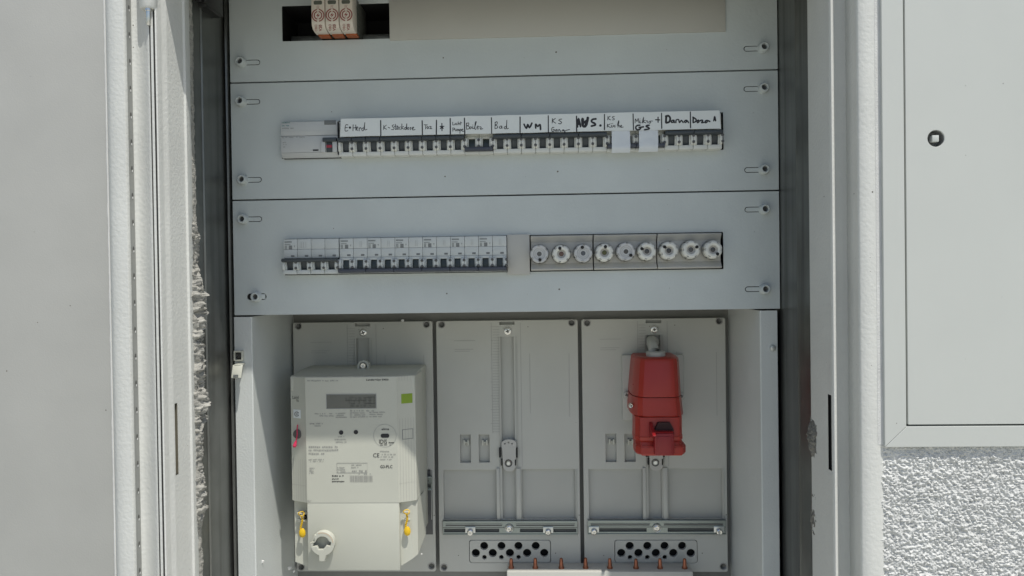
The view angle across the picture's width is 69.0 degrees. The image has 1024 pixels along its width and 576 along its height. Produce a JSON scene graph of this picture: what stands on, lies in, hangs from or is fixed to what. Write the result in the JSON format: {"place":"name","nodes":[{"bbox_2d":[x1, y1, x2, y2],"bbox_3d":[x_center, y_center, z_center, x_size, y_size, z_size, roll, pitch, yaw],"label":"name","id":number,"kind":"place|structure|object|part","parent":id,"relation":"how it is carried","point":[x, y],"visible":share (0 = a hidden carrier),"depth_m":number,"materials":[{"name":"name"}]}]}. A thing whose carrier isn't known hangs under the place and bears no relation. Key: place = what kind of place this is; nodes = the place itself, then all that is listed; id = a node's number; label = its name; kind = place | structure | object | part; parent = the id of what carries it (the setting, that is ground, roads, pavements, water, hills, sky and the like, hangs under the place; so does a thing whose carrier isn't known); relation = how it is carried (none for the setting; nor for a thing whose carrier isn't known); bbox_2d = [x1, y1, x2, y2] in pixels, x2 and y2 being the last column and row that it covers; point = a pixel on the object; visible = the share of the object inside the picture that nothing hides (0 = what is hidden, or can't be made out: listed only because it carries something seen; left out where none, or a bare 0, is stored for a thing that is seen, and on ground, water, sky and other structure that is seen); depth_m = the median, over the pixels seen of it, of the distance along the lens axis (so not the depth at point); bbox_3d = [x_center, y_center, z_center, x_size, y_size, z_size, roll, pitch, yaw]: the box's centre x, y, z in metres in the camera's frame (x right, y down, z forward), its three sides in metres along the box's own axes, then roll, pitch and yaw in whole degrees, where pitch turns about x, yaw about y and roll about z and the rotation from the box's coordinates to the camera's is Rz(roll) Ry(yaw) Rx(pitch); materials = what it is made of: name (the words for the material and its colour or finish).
{"place":"outdoors","nodes":[
{"label":"outdoors","id":0,"kind":"place"},
{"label":"ground","id":1,"kind":"structure","parent":0,"visible":0},
{"bbox_2d":[176,0,1023,575],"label":"stucco wall","id":2,"kind":"structure","parent":1,"relation":"on","point":[952,510],"depth_m":0.75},
{"bbox_2d":[0,0,116,575],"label":"metal panel","id":3,"kind":"object","parent":2,"relation":"attached to","point":[57,492],"visible":1,"depth_m":0.79,"materials":[{"name":"white paint"}]},
{"bbox_2d":[105,0,884,575],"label":"cabinet frame","id":4,"kind":"object","parent":2,"relation":"attached to","point":[151,216],"visible":1,"depth_m":0.78,"materials":[{"name":"paint"}]},
{"bbox_2d":[189,0,210,575],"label":"mortar edge","id":5,"kind":"object","parent":4,"relation":"attached to","point":[202,404],"visible":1,"depth_m":0.85,"materials":[{"name":"grey concrete"}]},
{"bbox_2d":[806,416,816,534],"bbox_3d":[0.335,0.226,0.829,0.009,0.241,0.032,-1,1,2],"label":"mortar edge","id":6,"kind":"object","parent":4,"relation":"attached to","point":[811,433],"visible":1,"depth_m":0.83,"materials":[{"name":"grey concrete"}]},
{"bbox_2d":[192,0,812,575],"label":"meter cabinet","id":7,"kind":"object","parent":2,"relation":"attached to","point":[248,526],"visible":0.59,"depth_m":0.95,"materials":[{"name":"metal"}]},
{"bbox_2d":[231,350,244,377],"bbox_3d":[-0.350,0.098,0.955,0.015,0.034,0.024,-1,1,2],"label":"latch clip","id":8,"kind":"object","parent":7,"relation":"attached to","point":[237,368],"visible":1,"depth_m":0.95,"materials":[{"name":"beige plastic"}]},
{"bbox_2d":[281,120,340,159],"bbox_3d":[-0.256,-0.189,0.963,0.075,0.047,0.046,-1,1,2],"label":"residual current device","id":9,"kind":"object","parent":7,"relation":"attached to","point":[310,140],"visible":0.95,"depth_m":0.95,"materials":[{"name":"white plastic"}]},
{"bbox_2d":[281,239,340,274],"bbox_3d":[-0.254,-0.040,0.962,0.072,0.045,0.050,-1,1,2],"label":"circuit breaker","id":10,"kind":"object","parent":7,"relation":"attached to","point":[310,256],"visible":0.95,"depth_m":0.95,"materials":[{"name":"grey plastic"}]},
{"bbox_2d":[311,0,334,39],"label":"surge arrester","id":11,"kind":"object","parent":7,"relation":"attached to","point":[319,20],"visible":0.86,"depth_m":0.92,"materials":[{"name":"white plastic"}]},
{"bbox_2d":[314,1,321,4],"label":"status window","id":12,"kind":"structure","parent":11,"relation":"in","point":[315,2],"depth_m":0.92,"materials":[{"name":"plastic"}]},
{"bbox_2d":[325,0,348,39],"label":"surge arrester","id":13,"kind":"object","parent":7,"relation":"attached to","point":[333,20],"visible":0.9,"depth_m":0.92,"materials":[{"name":"white plastic"}]},
{"bbox_2d":[328,0,335,3],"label":"status window","id":14,"kind":"structure","parent":13,"relation":"in","point":[329,1],"depth_m":0.92,"materials":[{"name":"plastic"}]},
{"bbox_2d":[337,122,354,157],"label":"circuit breaker","id":15,"kind":"object","parent":7,"relation":"attached to","point":[345,148],"visible":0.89,"depth_m":0.94,"materials":[{"name":"white plastic"}]},
{"bbox_2d":[339,0,365,39],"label":"surge arrester","id":16,"kind":"object","parent":7,"relation":"attached to","point":[352,15],"visible":1,"depth_m":0.93,"materials":[{"name":"white plastic"}]},
{"bbox_2d":[342,0,349,3],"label":"status window","id":17,"kind":"structure","parent":16,"relation":"in","point":[343,1],"depth_m":0.92,"materials":[{"name":"plastic"}]},
{"bbox_2d":[338,238,373,273],"bbox_3d":[-0.200,-0.041,0.960,0.037,0.045,0.050,-1,1,2],"label":"circuit breaker","id":18,"kind":"object","parent":7,"relation":"attached to","point":[353,256],"visible":0.91,"depth_m":0.94,"materials":[{"name":"grey plastic"}]},
{"bbox_2d":[351,136,368,157],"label":"circuit breaker","id":19,"kind":"object","parent":7,"relation":"attached to","point":[359,147],"visible":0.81,"depth_m":0.94,"materials":[{"name":"white plastic"}]},
{"bbox_2d":[293,321,435,570],"bbox_3d":[-0.219,0.236,1.108,0.209,0.372,0.021,-1,1,2],"label":"meter board","id":20,"kind":"object","parent":7,"relation":"attached to","point":[372,343],"visible":0.23,"depth_m":1.10,"materials":[{"name":"plastic"}]},
{"bbox_2d":[290,359,427,569],"bbox_3d":[-0.211,0.243,1.043,0.175,0.280,0.115,-1,1,2],"label":"electricity meter","id":21,"kind":"object","parent":20,"relation":"attached to","point":[359,470],"visible":1,"depth_m":1.00,"materials":[{"name":"beige plastic"}]},
{"bbox_2d":[293,425,297,447],"bbox_3d":[-0.291,0.199,1.000,0.006,0.030,0.008,-1,1,2],"label":"red seal","id":22,"kind":"object","parent":21,"relation":"hanging from","point":[295,444],"visible":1,"depth_m":1.00,"materials":[{"name":"red plastic"}]},
{"bbox_2d":[298,511,305,537],"bbox_3d":[-0.284,0.320,1.007,0.010,0.036,0.006,-1,1,2],"label":"wire seal","id":23,"kind":"object","parent":21,"relation":"hanging from","point":[302,532],"visible":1,"depth_m":1.01,"materials":[{"name":"yellow plastic"}]},
{"bbox_2d":[403,509,410,535],"bbox_3d":[-0.141,0.315,0.998,0.010,0.036,0.006,-1,1,2],"label":"wire seal","id":24,"kind":"object","parent":21,"relation":"hanging from","point":[407,531],"visible":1,"depth_m":1.00,"materials":[{"name":"yellow plastic"}]},
{"bbox_2d":[365,136,381,157],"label":"circuit breaker","id":25,"kind":"object","parent":7,"relation":"attached to","point":[373,147],"visible":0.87,"depth_m":0.94,"materials":[{"name":"white plastic"}]},
{"bbox_2d":[366,238,395,273],"bbox_3d":[-0.164,-0.042,0.958,0.037,0.045,0.050,-1,1,2],"label":"circuit breaker","id":26,"kind":"object","parent":7,"relation":"attached to","point":[380,255],"visible":0.98,"depth_m":0.94,"materials":[{"name":"grey plastic"}]},
{"bbox_2d":[380,135,423,156],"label":"circuit breaker","id":27,"kind":"object","parent":7,"relation":"attached to","point":[402,146],"visible":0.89,"depth_m":0.94,"materials":[{"name":"white plastic"}]},
{"bbox_2d":[394,237,423,272],"bbox_3d":[-0.129,-0.042,0.957,0.037,0.045,0.050,-1,1,2],"label":"circuit breaker","id":28,"kind":"object","parent":7,"relation":"attached to","point":[408,255],"visible":0.94,"depth_m":0.94,"materials":[{"name":"grey plastic"}]},
{"bbox_2d":[422,135,437,156],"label":"circuit breaker","id":29,"kind":"object","parent":7,"relation":"attached to","point":[430,147],"visible":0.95,"depth_m":0.94,"materials":[{"name":"white plastic"}]},
{"bbox_2d":[422,237,450,272],"bbox_3d":[-0.094,-0.042,0.956,0.037,0.045,0.050,-1,1,2],"label":"circuit breaker","id":30,"kind":"object","parent":7,"relation":"attached to","point":[436,254],"visible":0.96,"depth_m":0.94,"materials":[{"name":"grey plastic"}]},
{"bbox_2d":[436,134,451,155],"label":"circuit breaker","id":31,"kind":"object","parent":7,"relation":"attached to","point":[443,144],"visible":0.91,"depth_m":0.94,"materials":[{"name":"white plastic"}]},
{"bbox_2d":[450,134,465,155],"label":"circuit breaker","id":32,"kind":"object","parent":7,"relation":"attached to","point":[458,144],"visible":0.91,"depth_m":0.93,"materials":[{"name":"white plastic"}]},
{"bbox_2d":[450,236,479,271],"bbox_3d":[-0.058,-0.043,0.954,0.037,0.045,0.050,-1,1,2],"label":"circuit breaker","id":33,"kind":"object","parent":7,"relation":"attached to","point":[464,254],"visible":0.95,"depth_m":0.94,"materials":[{"name":"grey plastic"}]},
{"bbox_2d":[465,134,493,155],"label":"circuit breaker","id":34,"kind":"object","parent":7,"relation":"attached to","point":[478,144],"visible":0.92,"depth_m":0.93,"materials":[{"name":"white plastic"}]},
{"bbox_2d":[478,236,507,271],"bbox_3d":[-0.023,-0.043,0.953,0.037,0.045,0.050,-1,1,2],"label":"circuit breaker","id":35,"kind":"object","parent":7,"relation":"attached to","point":[493,254],"visible":0.98,"depth_m":0.94,"materials":[{"name":"grey plastic"}]},
{"bbox_2d":[229,0,777,83],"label":"cover plate","id":36,"kind":"object","parent":7,"relation":"attached to","point":[261,51],"visible":1,"depth_m":0.95,"materials":[{"name":"grey metal"}]},
{"bbox_2d":[389,0,725,40],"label":"blanking strip","id":37,"kind":"object","parent":36,"relation":"attached to","point":[437,19],"visible":1,"depth_m":0.94,"materials":[{"name":"beige plastic"}]},
{"bbox_2d":[230,70,778,200],"bbox_3d":[-0.014,-0.193,0.950,0.696,0.149,0.028,-1,1,2],"label":"cover plate","id":38,"kind":"object","parent":7,"relation":"attached to","point":[746,158],"visible":1,"depth_m":0.95,"materials":[{"name":"grey metal"}]},
{"bbox_2d":[340,110,720,136],"bbox_3d":[0.021,-0.202,0.928,0.472,0.025,0.012,-1,1,2],"label":"label strip","id":39,"kind":"object","parent":38,"relation":"attached to","point":[624,121],"visible":1,"depth_m":0.92,"materials":[{"name":"white paper"}]},
{"bbox_2d":[233,191,779,314],"bbox_3d":[-0.012,-0.043,0.952,0.696,0.148,0.028,-1,1,2],"label":"cover plate","id":40,"kind":"object","parent":7,"relation":"attached to","point":[747,276],"visible":1,"depth_m":0.95,"materials":[{"name":"grey metal"}]},
{"bbox_2d":[493,133,522,154],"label":"circuit breaker","id":41,"kind":"object","parent":7,"relation":"attached to","point":[507,144],"visible":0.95,"depth_m":0.93,"materials":[{"name":"white plastic"}]},
{"bbox_2d":[436,319,580,571],"bbox_3d":[-0.005,0.233,1.099,0.208,0.372,0.024,-1,1,2],"label":"meter board","id":42,"kind":"object","parent":7,"relation":"attached to","point":[508,437],"visible":0.98,"depth_m":1.10,"materials":[{"name":"grey plastic"}]},
{"bbox_2d":[507,234,529,274],"bbox_3d":[0.008,-0.042,0.946,0.028,0.051,0.009,-1,1,2],"label":"filler cover","id":43,"kind":"object","parent":7,"relation":"on","point":[518,253],"visible":1,"depth_m":0.94,"materials":[{"name":"grey plastic"}]},
{"bbox_2d":[521,132,550,154],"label":"circuit breaker","id":44,"kind":"object","parent":7,"relation":"attached to","point":[536,143],"visible":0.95,"depth_m":0.93,"materials":[{"name":"white plastic"}]},
{"bbox_2d":[530,235,592,270],"bbox_3d":[0.062,-0.044,0.951,0.080,0.044,0.048,-1,1,2],"label":"fuse base","id":45,"kind":"object","parent":7,"relation":"attached to","point":[561,252],"visible":1,"depth_m":0.94,"materials":[{"name":"plastic"}]},
{"bbox_2d":[549,132,579,153],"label":"circuit breaker","id":46,"kind":"object","parent":7,"relation":"attached to","point":[563,143],"visible":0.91,"depth_m":0.93,"materials":[{"name":"white plastic"}]},
{"bbox_2d":[578,131,607,152],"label":"circuit breaker","id":47,"kind":"object","parent":7,"relation":"attached to","point":[592,141],"visible":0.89,"depth_m":0.93,"materials":[{"name":"white plastic"}]},
{"bbox_2d":[507,557,692,575],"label":"terminal bar","id":48,"kind":"object","parent":7,"relation":"attached to","point":[609,568],"visible":1,"depth_m":1.07,"materials":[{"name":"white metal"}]},
{"bbox_2d":[606,131,636,152],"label":"circuit breaker","id":49,"kind":"object","parent":7,"relation":"attached to","point":[633,137],"visible":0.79,"depth_m":0.93,"materials":[{"name":"white plastic"}]},
{"bbox_2d":[611,131,629,152],"bbox_3d":[0.135,-0.181,0.921,0.023,0.026,0.006,-1,1,2],"label":"tape","id":50,"kind":"object","parent":49,"relation":"attached to","point":[620,141],"visible":1,"depth_m":0.92,"materials":[{"name":"white plastic"}]},
{"bbox_2d":[592,234,656,269],"bbox_3d":[0.143,-0.046,0.948,0.079,0.044,0.048,-1,1,2],"label":"fuse base","id":51,"kind":"object","parent":7,"relation":"attached to","point":[624,252],"visible":1,"depth_m":0.94,"materials":[{"name":"plastic"}]},
{"bbox_2d":[635,130,665,151],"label":"circuit breaker","id":52,"kind":"object","parent":7,"relation":"attached to","point":[661,140],"visible":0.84,"depth_m":0.93,"materials":[{"name":"white plastic"}]},
{"bbox_2d":[639,130,657,151],"bbox_3d":[0.169,-0.182,0.920,0.024,0.026,0.006,-1,1,2],"label":"tape","id":53,"kind":"object","parent":52,"relation":"attached to","point":[648,140],"visible":1,"depth_m":0.92,"materials":[{"name":"white paper"}]},
{"bbox_2d":[581,317,727,571],"bbox_3d":[0.209,0.230,1.090,0.208,0.372,0.024,-1,1,2],"label":"meter board","id":54,"kind":"object","parent":7,"relation":"attached to","point":[654,509],"visible":0.84,"depth_m":1.09,"materials":[{"name":"plastic"}]},
{"bbox_2d":[622,350,685,455],"bbox_3d":[0.203,0.156,1.029,0.089,0.136,0.118,-1,1,2],"label":"red socket","id":55,"kind":"object","parent":54,"relation":"attached to","point":[653,395],"visible":1,"depth_m":1.01,"materials":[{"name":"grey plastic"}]},
{"bbox_2d":[646,335,658,350],"bbox_3d":[0.200,0.082,1.059,0.018,0.026,0.060,-1,1,10],"label":"cable","id":56,"kind":"object","parent":55,"relation":"attached to","point":[652,342],"visible":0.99,"depth_m":1.04,"materials":[{"name":"grey plastic"}]},
{"bbox_2d":[663,129,694,151],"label":"circuit breaker","id":57,"kind":"object","parent":7,"relation":"attached to","point":[680,140],"visible":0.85,"depth_m":0.92,"materials":[{"name":"white plastic"}]},
{"bbox_2d":[656,233,721,268],"bbox_3d":[0.223,-0.047,0.945,0.079,0.044,0.048,-1,1,2],"label":"fuse base","id":58,"kind":"object","parent":7,"relation":"attached to","point":[689,251],"visible":1,"depth_m":0.93,"materials":[{"name":"plastic"}]},
{"bbox_2d":[691,113,723,150],"bbox_3d":[0.244,-0.195,0.941,0.037,0.045,0.050,-1,1,2],"label":"circuit breaker","id":59,"kind":"object","parent":7,"relation":"attached to","point":[709,139],"visible":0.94,"depth_m":0.92,"materials":[{"name":"white plastic"}]},
{"bbox_2d":[880,0,1023,446],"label":"neighbouring cabinet","id":60,"kind":"object","parent":2,"relation":"attached to","point":[952,135],"visible":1,"depth_m":0.74,"materials":[{"name":"metal"}]},
{"bbox_3d":[0.678,-0.305,0.738,0.574,0.878,0.014,-1,1,2],"label":"door","id":61,"kind":"part","parent":60,"relation":"part of","materials":[{"name":"metal"}]}
]}

